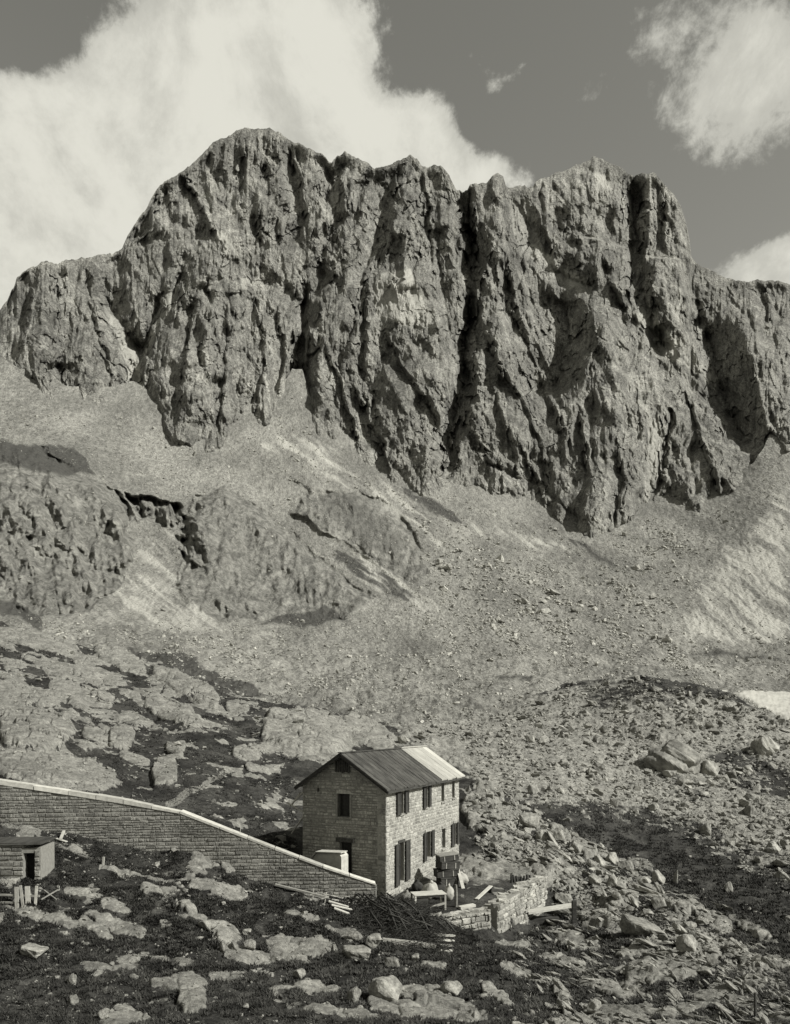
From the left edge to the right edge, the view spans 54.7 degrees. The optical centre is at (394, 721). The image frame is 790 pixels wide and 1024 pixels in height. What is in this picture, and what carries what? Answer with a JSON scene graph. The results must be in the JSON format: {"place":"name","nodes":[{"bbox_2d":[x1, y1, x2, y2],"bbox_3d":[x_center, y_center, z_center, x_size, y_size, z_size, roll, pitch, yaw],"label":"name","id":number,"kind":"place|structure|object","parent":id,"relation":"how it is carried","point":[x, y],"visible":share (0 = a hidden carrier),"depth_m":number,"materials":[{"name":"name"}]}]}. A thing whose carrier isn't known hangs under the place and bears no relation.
{"place":"outdoors","nodes":[
{"label":"outdoors","id":0,"kind":"place"},
{"bbox_2d":[0,127,789,538],"bbox_3d":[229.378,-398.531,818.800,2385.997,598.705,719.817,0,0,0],"label":"mountain","id":1,"kind":"structure","parent":0,"point":[592,345],"depth_m":746.28,"materials":[{"name":"stone"}]},
{"bbox_2d":[0,357,789,725],"bbox_3d":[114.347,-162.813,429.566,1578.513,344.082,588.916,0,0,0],"label":"scree terrain","id":2,"kind":"structure","parent":0,"point":[80,563],"depth_m":405.44,"materials":[{"name":"gravel"}]},
{"bbox_2d":[0,392,789,723],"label":"scree rubble","id":3,"kind":"object","parent":2,"relation":"on","point":[620,588],"visible":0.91,"depth_m":346.03,"materials":[{"name":"stone"}]},
{"bbox_2d":[570,606,581,612],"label":"boulder","id":4,"kind":"object","parent":2,"relation":"on","point":[576,609],"visible":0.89,"depth_m":388.82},
{"bbox_2d":[722,690,789,719],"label":"snow patch","id":5,"kind":"object","parent":2,"relation":"on","point":[778,703],"visible":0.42,"depth_m":240.62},
{"bbox_2d":[0,621,789,1023],"bbox_3d":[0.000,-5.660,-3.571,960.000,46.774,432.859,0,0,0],"label":"ground","id":6,"kind":"structure","parent":0,"point":[312,749],"depth_m":61.34,"materials":[{"name":"stone"}]},
{"bbox_2d":[0,885,39,907],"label":"picket fence","id":7,"kind":"object","parent":6,"relation":"on","point":[26,895],"visible":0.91,"depth_m":29.48,"materials":[{"name":"wood"}]},
{"bbox_2d":[0,837,56,885],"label":"stone shed","id":8,"kind":"structure","parent":6,"relation":"on","point":[21,857],"depth_m":31.67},
{"bbox_2d":[28,853,34,876],"bbox_3d":[-15.200,6.034,32.075,0.410,1.160,0.050,0,0,-4],"label":"door","id":9,"kind":"structure","parent":8,"relation":"in","point":[31,856],"depth_m":32.05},
{"bbox_2d":[20,943,48,958],"bbox_3d":[-11.725,7.478,24.788,0.810,0.525,0.797,0,0,0],"label":"boulder","id":10,"kind":"object","parent":6,"relation":"on","point":[34,950],"visible":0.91,"depth_m":24.54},
{"bbox_2d":[66,973,76,985],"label":"boulder","id":11,"kind":"object","parent":6,"relation":"on","point":[71,978],"visible":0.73,"depth_m":22.37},
{"bbox_2d":[67,994,78,1005],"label":"boulder","id":12,"kind":"object","parent":6,"relation":"on","point":[73,999],"visible":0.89,"depth_m":20.60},
{"bbox_2d":[98,1008,109,1019],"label":"boulder","id":13,"kind":"object","parent":6,"relation":"on","point":[103,1013],"visible":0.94,"depth_m":19.29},
{"bbox_2d":[0,778,376,906],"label":"retaining wall","id":14,"kind":"structure","parent":6,"relation":"on","point":[128,822],"depth_m":37.90,"materials":[{"name":"stone"}]},
{"bbox_2d":[198,919,217,930],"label":"boulder","id":15,"kind":"object","parent":6,"relation":"on","point":[209,924],"visible":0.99,"depth_m":29.59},
{"bbox_2d":[219,939,225,951],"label":"boulder","id":16,"kind":"object","parent":6,"relation":"on","point":[222,945],"visible":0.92,"depth_m":27.81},
{"bbox_2d":[231,940,238,950],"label":"boulder","id":17,"kind":"object","parent":6,"relation":"on","point":[234,946],"visible":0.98,"depth_m":27.84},
{"bbox_2d":[244,939,255,949],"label":"boulder","id":18,"kind":"object","parent":6,"relation":"on","point":[249,943],"visible":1,"depth_m":28.29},
{"bbox_2d":[284,792,302,833],"bbox_3d":[-5.653,5.123,43.133,1.597,2.473,0.214,0,0,40],"label":"timber brace","id":19,"kind":"object","parent":6,"relation":"on","point":[295,799],"visible":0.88,"depth_m":42.99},
{"bbox_2d":[292,968,305,978],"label":"boulder","id":20,"kind":"object","parent":6,"relation":"on","point":[300,973],"visible":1,"depth_m":25.57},
{"bbox_2d":[275,883,328,898],"bbox_3d":[-4.595,8.359,37.740,2.723,0.679,0.160,0,0,6],"label":"pole","id":21,"kind":"object","parent":6,"relation":"on","point":[296,889],"visible":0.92,"depth_m":37.70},
{"bbox_2d":[309,850,347,871],"bbox_3d":[-3.699,8.012,40.586,2.420,2.455,0.910,0,0,25],"label":"lean to","id":22,"kind":"object","parent":6,"relation":"on","point":[337,859],"visible":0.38,"depth_m":40.16,"materials":[{"name":"concrete"}]},
{"bbox_2d":[347,986,360,1002],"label":"boulder","id":23,"kind":"object","parent":6,"relation":"on","point":[353,994],"visible":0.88,"depth_m":22.38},
{"bbox_2d":[348,931,361,941],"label":"boulder","id":24,"kind":"object","parent":6,"relation":"on","point":[356,936],"visible":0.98,"depth_m":32.12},
{"bbox_2d":[342,945,370,959],"bbox_3d":[-1.440,8.938,29.290,1.043,0.664,0.864,0,0,-25],"label":"boulder","id":25,"kind":"object","parent":6,"relation":"on","point":[357,952],"visible":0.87,"depth_m":29.06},
{"bbox_2d":[366,933,381,947],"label":"boulder","id":26,"kind":"object","parent":6,"relation":"on","point":[373,940],"visible":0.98,"depth_m":31.00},
{"bbox_2d":[294,745,464,896],"bbox_3d":[-0.431,6.308,46.073,5.768,9.465,11.880,0,0,25],"label":"stone hut","id":27,"kind":"object","parent":6,"relation":"on","point":[388,820],"visible":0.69,"depth_m":41.73,"materials":[{"name":"grey stone"}]},
{"bbox_2d":[336,791,351,818],"bbox_3d":[-2.681,4.455,41.187,0.920,1.490,0.370,0,0,25],"label":"window","id":28,"kind":"structure","parent":27,"relation":"in","point":[344,795],"depth_m":41.34,"materials":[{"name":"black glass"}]},
{"bbox_2d":[342,842,351,873],"bbox_3d":[-2.518,7.865,41.319,0.720,2.750,0.100,0,0,25],"label":"door","id":29,"kind":"structure","parent":27,"relation":"in","point":[347,846],"depth_m":41.27,"materials":[{"name":"wood"}]},
{"bbox_2d":[368,975,402,1001],"bbox_3d":[-0.281,8.115,23.177,1.059,0.859,0.699,-4,7,4],"label":"boulder","id":30,"kind":"object","parent":6,"relation":"on","point":[389,988],"visible":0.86,"depth_m":22.96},
{"bbox_2d":[385,956,399,967],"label":"boulder","id":31,"kind":"object","parent":6,"relation":"on","point":[392,961],"visible":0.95,"depth_m":28.21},
{"bbox_2d":[0,625,789,1023],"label":"heath","id":32,"kind":"object","parent":6,"relation":"on","point":[16,933],"visible":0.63,"depth_m":29.83,"materials":[{"name":"plant"}]},
{"bbox_2d":[699,823,710,835],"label":"boulder","id":33,"kind":"object","parent":32,"relation":"on","point":[705,828],"visible":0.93,"depth_m":79.71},
{"bbox_2d":[0,625,789,1023],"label":"rubble","id":34,"kind":"object","parent":6,"relation":"on","point":[630,793],"visible":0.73,"depth_m":79.40,"materials":[{"name":"stone"}]},
{"bbox_2d":[0,778,789,1023],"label":"grass","id":35,"kind":"structure","parent":6,"relation":"on","point":[191,935],"depth_m":28.11,"materials":[{"name":"plant"}]},
{"bbox_2d":[396,735,410,742],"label":"boulder","id":36,"kind":"object","parent":6,"relation":"on","point":[402,739],"visible":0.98,"depth_m":103.64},
{"bbox_2d":[346,892,477,962],"bbox_3d":[0.803,9.377,34.963,6.466,2.486,10.800,0,0,0],"label":"brushwood","id":37,"kind":"object","parent":6,"relation":"on","point":[418,931],"visible":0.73,"depth_m":34.01,"materials":[{"name":"black plant"}]},
{"bbox_2d":[382,937,436,948],"bbox_3d":[0.616,9.313,32.148,2.338,0.555,0.200,0,0,-11],"label":"pole","id":38,"kind":"object","parent":37,"relation":"on","point":[430,945],"visible":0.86,"depth_m":32.08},
{"bbox_2d":[410,890,446,909],"bbox_3d":[1.708,9.114,38.700,1.700,0.930,0.840,0,0,-14],"label":"table","id":39,"kind":"object","parent":6,"relation":"on","point":[423,896],"visible":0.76,"depth_m":38.44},
{"bbox_2d":[411,878,422,890],"bbox_3d":[1.247,8.976,42.107,0.680,0.705,0.663,0,0,0],"label":"sack","id":40,"kind":"object","parent":39,"relation":"on","point":[416,885],"visible":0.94,"depth_m":41.88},
{"bbox_2d":[421,879,437,899],"bbox_3d":[1.926,8.871,40.612,0.930,1.075,0.944,0,0,-40],"label":"sack","id":41,"kind":"object","parent":6,"relation":"on","point":[431,885],"visible":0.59,"depth_m":40.40,"materials":[{"name":"fabric"}]},
{"bbox_2d":[436,877,460,886],"bbox_3d":[3.063,9.082,43.310,1.290,0.640,0.770,1,0,-20],"label":"chest","id":42,"kind":"object","parent":6,"relation":"on","point":[446,881],"visible":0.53,"depth_m":42.98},
{"bbox_2d":[433,868,458,877],"bbox_3d":[2.925,8.525,43.314,1.340,0.430,0.770,-2,0,-14],"label":"chest","id":43,"kind":"object","parent":42,"relation":"on","point":[440,873],"visible":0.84,"depth_m":42.98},
{"bbox_2d":[435,860,460,869],"bbox_3d":[3.009,8.073,43.289,1.240,0.430,0.770,3,-1,-26],"label":"chest","id":44,"kind":"object","parent":43,"relation":"on","point":[455,864],"visible":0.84,"depth_m":43.00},
{"bbox_2d":[435,851,458,862],"bbox_3d":[2.977,7.641,43.259,1.190,0.390,0.770,-5,2,-17],"label":"chest","id":45,"kind":"object","parent":44,"relation":"on","point":[447,856],"visible":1,"depth_m":42.97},
{"bbox_2d":[458,869,464,888],"bbox_3d":[3.682,8.694,43.050,0.200,1.321,0.984,0,0,-19],"label":"board","id":46,"kind":"object","parent":43,"relation":"on","point":[460,880],"visible":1,"depth_m":42.90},
{"bbox_2d":[444,883,453,900],"bbox_3d":[2.854,8.946,40.199,0.581,0.970,0.579,0,0,0],"label":"sack","id":47,"kind":"object","parent":6,"relation":"on","point":[449,890],"visible":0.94,"depth_m":40.01,"materials":[{"name":"fabric"}]},
{"bbox_2d":[440,981,462,995],"bbox_3d":[1.818,8.541,24.534,0.727,0.457,0.649,-1,-3,15],"label":"boulder","id":48,"kind":"object","parent":6,"relation":"on","point":[454,987],"visible":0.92,"depth_m":24.36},
{"bbox_2d":[454,884,457,907],"bbox_3d":[3.126,8.966,38.896,0.168,1.356,0.168,0,0,26],"label":"post","id":49,"kind":"object","parent":6,"relation":"on","point":[456,899],"visible":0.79,"depth_m":38.85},
{"bbox_2d":[427,906,490,930],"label":"terrace wall","id":50,"kind":"structure","parent":6,"relation":"on","point":[475,918],"depth_m":37.27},
{"bbox_2d":[461,871,468,884],"bbox_3d":[3.827,8.879,43.589,0.854,0.817,0.871,0,0,0],"label":"sack","id":51,"kind":"object","parent":6,"relation":"on","point":[465,878],"visible":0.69,"depth_m":43.35,"materials":[{"name":"fabric"}]},
{"bbox_2d":[458,903,475,909],"bbox_3d":[3.679,9.394,38.867,0.908,0.182,0.300,0,0,-26],"label":"plank","id":52,"kind":"object","parent":6,"relation":"on","point":[467,906],"visible":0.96,"depth_m":38.78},
{"bbox_2d":[475,885,492,899],"bbox_3d":[4.807,9.181,41.128,0.220,0.339,2.136,0,0,28],"label":"plank","id":53,"kind":"object","parent":6,"relation":"on","point":[482,893],"visible":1,"depth_m":41.05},
{"bbox_2d":[484,874,547,932],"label":"terrace wall","id":54,"kind":"structure","parent":6,"relation":"on","point":[518,901],"depth_m":40.82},
{"bbox_2d":[509,950,526,958],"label":"boulder","id":55,"kind":"object","parent":6,"relation":"on","point":[521,955],"visible":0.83,"depth_m":31.98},
{"bbox_2d":[512,829,524,837],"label":"boulder","id":56,"kind":"object","parent":6,"relation":"on","point":[520,833],"visible":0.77,"depth_m":57.60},
{"bbox_2d":[519,812,539,829],"bbox_3d":[10.575,7.840,59.760,1.598,1.545,0.853,0,0,-28],"label":"boulder","id":57,"kind":"object","parent":6,"relation":"on","point":[529,819],"visible":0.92,"depth_m":59.52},
{"bbox_2d":[527,784,539,794],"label":"boulder","id":58,"kind":"object","parent":6,"relation":"on","point":[533,789],"visible":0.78,"depth_m":79.19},
{"bbox_2d":[536,830,548,840],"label":"boulder","id":59,"kind":"object","parent":6,"relation":"on","point":[541,835],"visible":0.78,"depth_m":57.33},
{"bbox_2d":[530,916,559,923],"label":"boulder","id":60,"kind":"object","parent":6,"relation":"on","point":[539,919],"visible":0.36,"depth_m":42.22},
{"bbox_2d":[526,903,570,914],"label":"beam","id":61,"kind":"structure","parent":6,"relation":"on","point":[549,908],"depth_m":42.31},
{"bbox_2d":[545,840,558,850],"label":"boulder","id":62,"kind":"object","parent":6,"relation":"on","point":[551,845],"visible":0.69,"depth_m":54.20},
{"bbox_2d":[549,828,564,841],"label":"boulder","id":63,"kind":"object","parent":6,"relation":"on","point":[558,833],"visible":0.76,"depth_m":57.61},
{"bbox_2d":[551,909,569,914],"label":"boulder","id":64,"kind":"object","parent":6,"relation":"on","point":[563,911],"visible":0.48,"depth_m":43.74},
{"bbox_2d":[552,977,570,995],"bbox_3d":[5.533,8.792,25.292,0.854,0.208,0.290,46,4,32],"label":"boulder","id":65,"kind":"object","parent":6,"relation":"on","point":[558,983],"visible":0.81,"depth_m":25.25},
{"bbox_2d":[554,893,572,901],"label":"boulder","id":66,"kind":"object","parent":6,"relation":"on","point":[567,897],"visible":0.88,"depth_m":44.75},
{"bbox_2d":[556,998,574,1011],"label":"boulder","id":67,"kind":"object","parent":6,"relation":"on","point":[562,1004],"visible":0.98,"depth_m":22.84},
{"bbox_2d":[571,900,576,923],"bbox_3d":[9.689,10.395,41.189,0.261,1.535,0.336,0,0,0],"label":"post","id":68,"kind":"object","parent":6,"relation":"on","point":[573,911],"visible":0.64,"depth_m":41.04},
{"bbox_2d":[571,840,583,853],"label":"boulder","id":69,"kind":"object","parent":6,"relation":"on","point":[577,846],"visible":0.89,"depth_m":56.23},
{"bbox_2d":[574,1012,595,1022],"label":"boulder","id":70,"kind":"object","parent":6,"relation":"on","point":[578,1015],"visible":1,"depth_m":21.35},
{"bbox_2d":[583,998,601,1013],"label":"boulder","id":71,"kind":"object","parent":6,"relation":"on","point":[594,1005],"visible":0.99,"depth_m":22.97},
{"bbox_2d":[588,873,601,885],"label":"boulder","id":72,"kind":"object","parent":6,"relation":"on","point":[594,879],"visible":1,"depth_m":47.43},
{"bbox_2d":[594,854,605,865],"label":"boulder","id":73,"kind":"object","parent":6,"relation":"on","point":[599,859],"visible":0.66,"depth_m":53.89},
{"bbox_2d":[605,852,618,864],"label":"boulder","id":74,"kind":"object","parent":6,"relation":"on","point":[611,857],"visible":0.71,"depth_m":56.57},
{"bbox_2d":[606,873,617,886],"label":"boulder","id":75,"kind":"object","parent":6,"relation":"on","point":[612,880],"visible":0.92,"depth_m":47.51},
{"bbox_2d":[610,891,620,899],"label":"boulder","id":76,"kind":"object","parent":6,"relation":"on","point":[616,895],"visible":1,"depth_m":43.59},
{"bbox_2d":[617,860,633,870],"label":"boulder","id":77,"kind":"object","parent":6,"relation":"on","point":[628,864],"visible":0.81,"depth_m":54.70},
{"bbox_2d":[627,894,638,907],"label":"boulder","id":78,"kind":"object","parent":6,"relation":"on","point":[633,900],"visible":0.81,"depth_m":43.88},
{"bbox_2d":[619,914,664,936],"bbox_3d":[11.691,9.802,36.252,1.841,1.065,1.857,8,6,-10],"label":"boulder","id":79,"kind":"object","parent":6,"relation":"on","point":[633,925],"visible":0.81,"depth_m":35.75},
{"bbox_2d":[637,876,651,885],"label":"boulder","id":80,"kind":"object","parent":6,"relation":"on","point":[642,880],"visible":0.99,"depth_m":50.66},
{"bbox_2d":[632,883,659,894],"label":"boulder","id":81,"kind":"object","parent":6,"relation":"on","point":[639,887],"visible":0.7,"depth_m":48.71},
{"bbox_2d":[635,938,658,946],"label":"boulder","id":82,"kind":"object","parent":6,"relation":"on","point":[644,941],"visible":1,"depth_m":33.32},
{"bbox_2d":[640,909,653,915],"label":"boulder","id":83,"kind":"object","parent":6,"relation":"on","point":[646,912],"visible":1,"depth_m":41.62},
{"bbox_2d":[648,803,658,810],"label":"boulder","id":84,"kind":"object","parent":6,"relation":"on","point":[654,806],"visible":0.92,"depth_m":90.09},
{"bbox_2d":[642,952,667,958],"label":"boulder","id":85,"kind":"object","parent":6,"relation":"on","point":[650,954],"visible":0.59,"depth_m":31.88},
{"bbox_2d":[652,870,665,884],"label":"boulder","id":86,"kind":"object","parent":6,"relation":"on","point":[658,876],"visible":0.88,"depth_m":52.21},
{"bbox_2d":[651,896,666,908],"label":"boulder","id":87,"kind":"object","parent":6,"relation":"on","point":[658,901],"visible":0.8,"depth_m":43.01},
{"bbox_2d":[655,882,664,893],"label":"boulder","id":88,"kind":"object","parent":6,"relation":"on","point":[658,886],"visible":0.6,"depth_m":49.58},
{"bbox_2d":[658,933,668,940],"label":"boulder","id":89,"kind":"object","parent":6,"relation":"on","point":[663,937],"visible":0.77,"depth_m":34.48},
{"bbox_2d":[658,770,676,777],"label":"boulder","id":90,"kind":"object","parent":6,"relation":"on","point":[668,773],"visible":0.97,"depth_m":109.36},
{"bbox_2d":[643,739,702,773],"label":"boulder","id":91,"kind":"object","parent":6,"relation":"on","point":[679,756],"visible":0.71,"depth_m":112.61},
{"bbox_2d":[669,987,683,1000],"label":"boulder","id":92,"kind":"object","parent":6,"relation":"on","point":[675,993],"visible":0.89,"depth_m":24.95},
{"bbox_2d":[672,922,686,933],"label":"boulder","id":93,"kind":"object","parent":6,"relation":"on","point":[678,928],"visible":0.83,"depth_m":36.11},
{"bbox_2d":[677,778,693,784],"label":"boulder","id":94,"kind":"object","parent":6,"relation":"on","point":[681,781],"visible":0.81,"depth_m":106.22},
{"bbox_2d":[676,934,697,951],"bbox_3d":[12.271,9.272,32.026,0.902,0.776,0.714,1,-3,15],"label":"boulder","id":95,"kind":"object","parent":6,"relation":"on","point":[686,942],"visible":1,"depth_m":31.82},
{"bbox_2d":[682,1014,708,1019],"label":"boulder","id":96,"kind":"object","parent":6,"relation":"on","point":[685,1016],"visible":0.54,"depth_m":21.78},
{"bbox_2d":[695,916,708,924],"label":"boulder","id":97,"kind":"object","parent":6,"relation":"on","point":[703,920],"visible":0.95,"depth_m":39.39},
{"bbox_2d":[695,932,712,939],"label":"boulder","id":98,"kind":"object","parent":6,"relation":"on","point":[701,935],"visible":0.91,"depth_m":34.42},
{"bbox_2d":[697,966,712,975],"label":"boulder","id":99,"kind":"object","parent":6,"relation":"on","point":[705,970],"visible":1,"depth_m":27.68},
{"bbox_2d":[700,760,719,775],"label":"boulder","id":100,"kind":"object","parent":6,"relation":"on","point":[710,767],"visible":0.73,"depth_m":114.22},
{"bbox_2d":[706,954,717,965],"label":"boulder","id":101,"kind":"object","parent":6,"relation":"on","point":[711,959],"visible":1,"depth_m":28.46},
{"bbox_2d":[715,1002,733,1014],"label":"boulder","id":102,"kind":"object","parent":6,"relation":"on","point":[725,1009],"visible":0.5,"depth_m":22.54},
{"bbox_2d":[724,881,732,892],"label":"boulder","id":103,"kind":"object","parent":6,"relation":"on","point":[728,886],"visible":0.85,"depth_m":50.94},
{"bbox_2d":[725,769,736,778],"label":"boulder","id":104,"kind":"object","parent":6,"relation":"on","point":[731,773],"visible":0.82,"depth_m":113.00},
{"bbox_2d":[724,980,739,990],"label":"boulder","id":105,"kind":"object","parent":6,"relation":"on","point":[730,985],"visible":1,"depth_m":25.50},
{"bbox_2d":[739,798,749,805],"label":"boulder","id":106,"kind":"object","parent":6,"relation":"on","point":[743,802],"visible":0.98,"depth_m":97.74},
{"bbox_2d":[741,765,752,774],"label":"boulder","id":107,"kind":"object","parent":6,"relation":"on","point":[747,770],"visible":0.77,"depth_m":117.91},
{"bbox_2d":[736,1019,760,1023],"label":"boulder","id":108,"kind":"object","parent":6,"relation":"on","point":[747,1021],"visible":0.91,"depth_m":21.08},
{"bbox_2d":[742,980,756,991],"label":"boulder","id":109,"kind":"object","parent":6,"relation":"on","point":[752,983],"visible":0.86,"depth_m":25.37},
{"bbox_2d":[743,805,757,816],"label":"boulder","id":110,"kind":"object","parent":6,"relation":"on","point":[748,810],"visible":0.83,"depth_m":93.94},
{"bbox_2d":[744,793,756,799],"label":"boulder","id":111,"kind":"object","parent":6,"relation":"on","point":[747,796],"visible":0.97,"depth_m":102.55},
{"bbox_2d":[753,992,756,1015],"bbox_3d":[10.342,8.233,21.901,0.092,0.942,0.088,0,0,0],"label":"post","id":112,"kind":"object","parent":6,"relation":"on","point":[755,1002],"visible":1,"depth_m":21.87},
{"bbox_2d":[758,1011,769,1023],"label":"boulder","id":113,"kind":"object","parent":6,"relation":"on","point":[763,1018],"visible":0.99,"depth_m":20.75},
{"bbox_2d":[750,737,779,755],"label":"boulder","id":114,"kind":"object","parent":6,"relation":"on","point":[763,746],"visible":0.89,"depth_m":129.31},
{"bbox_2d":[761,957,779,969],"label":"boulder","id":115,"kind":"object","parent":6,"relation":"on","point":[768,962],"visible":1,"depth_m":29.10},
{"bbox_2d":[764,846,776,852],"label":"boulder","id":116,"kind":"object","parent":6,"relation":"on","point":[769,849],"visible":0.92,"depth_m":72.43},
{"bbox_2d":[766,841,780,851],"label":"boulder","id":117,"kind":"object","parent":6,"relation":"on","point":[772,844],"visible":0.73,"depth_m":72.94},
{"bbox_2d":[771,859,789,866],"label":"boulder","id":118,"kind":"object","parent":6,"relation":"on","point":[778,863],"visible":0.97,"depth_m":63.89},
{"bbox_2d":[773,871,789,881],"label":"boulder","id":119,"kind":"object","parent":6,"relation":"on","point":[781,874],"visible":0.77,"depth_m":57.88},
{"bbox_2d":[0,0,789,308],"label":"sky","id":120,"kind":"structure","parent":0,"point":[103,103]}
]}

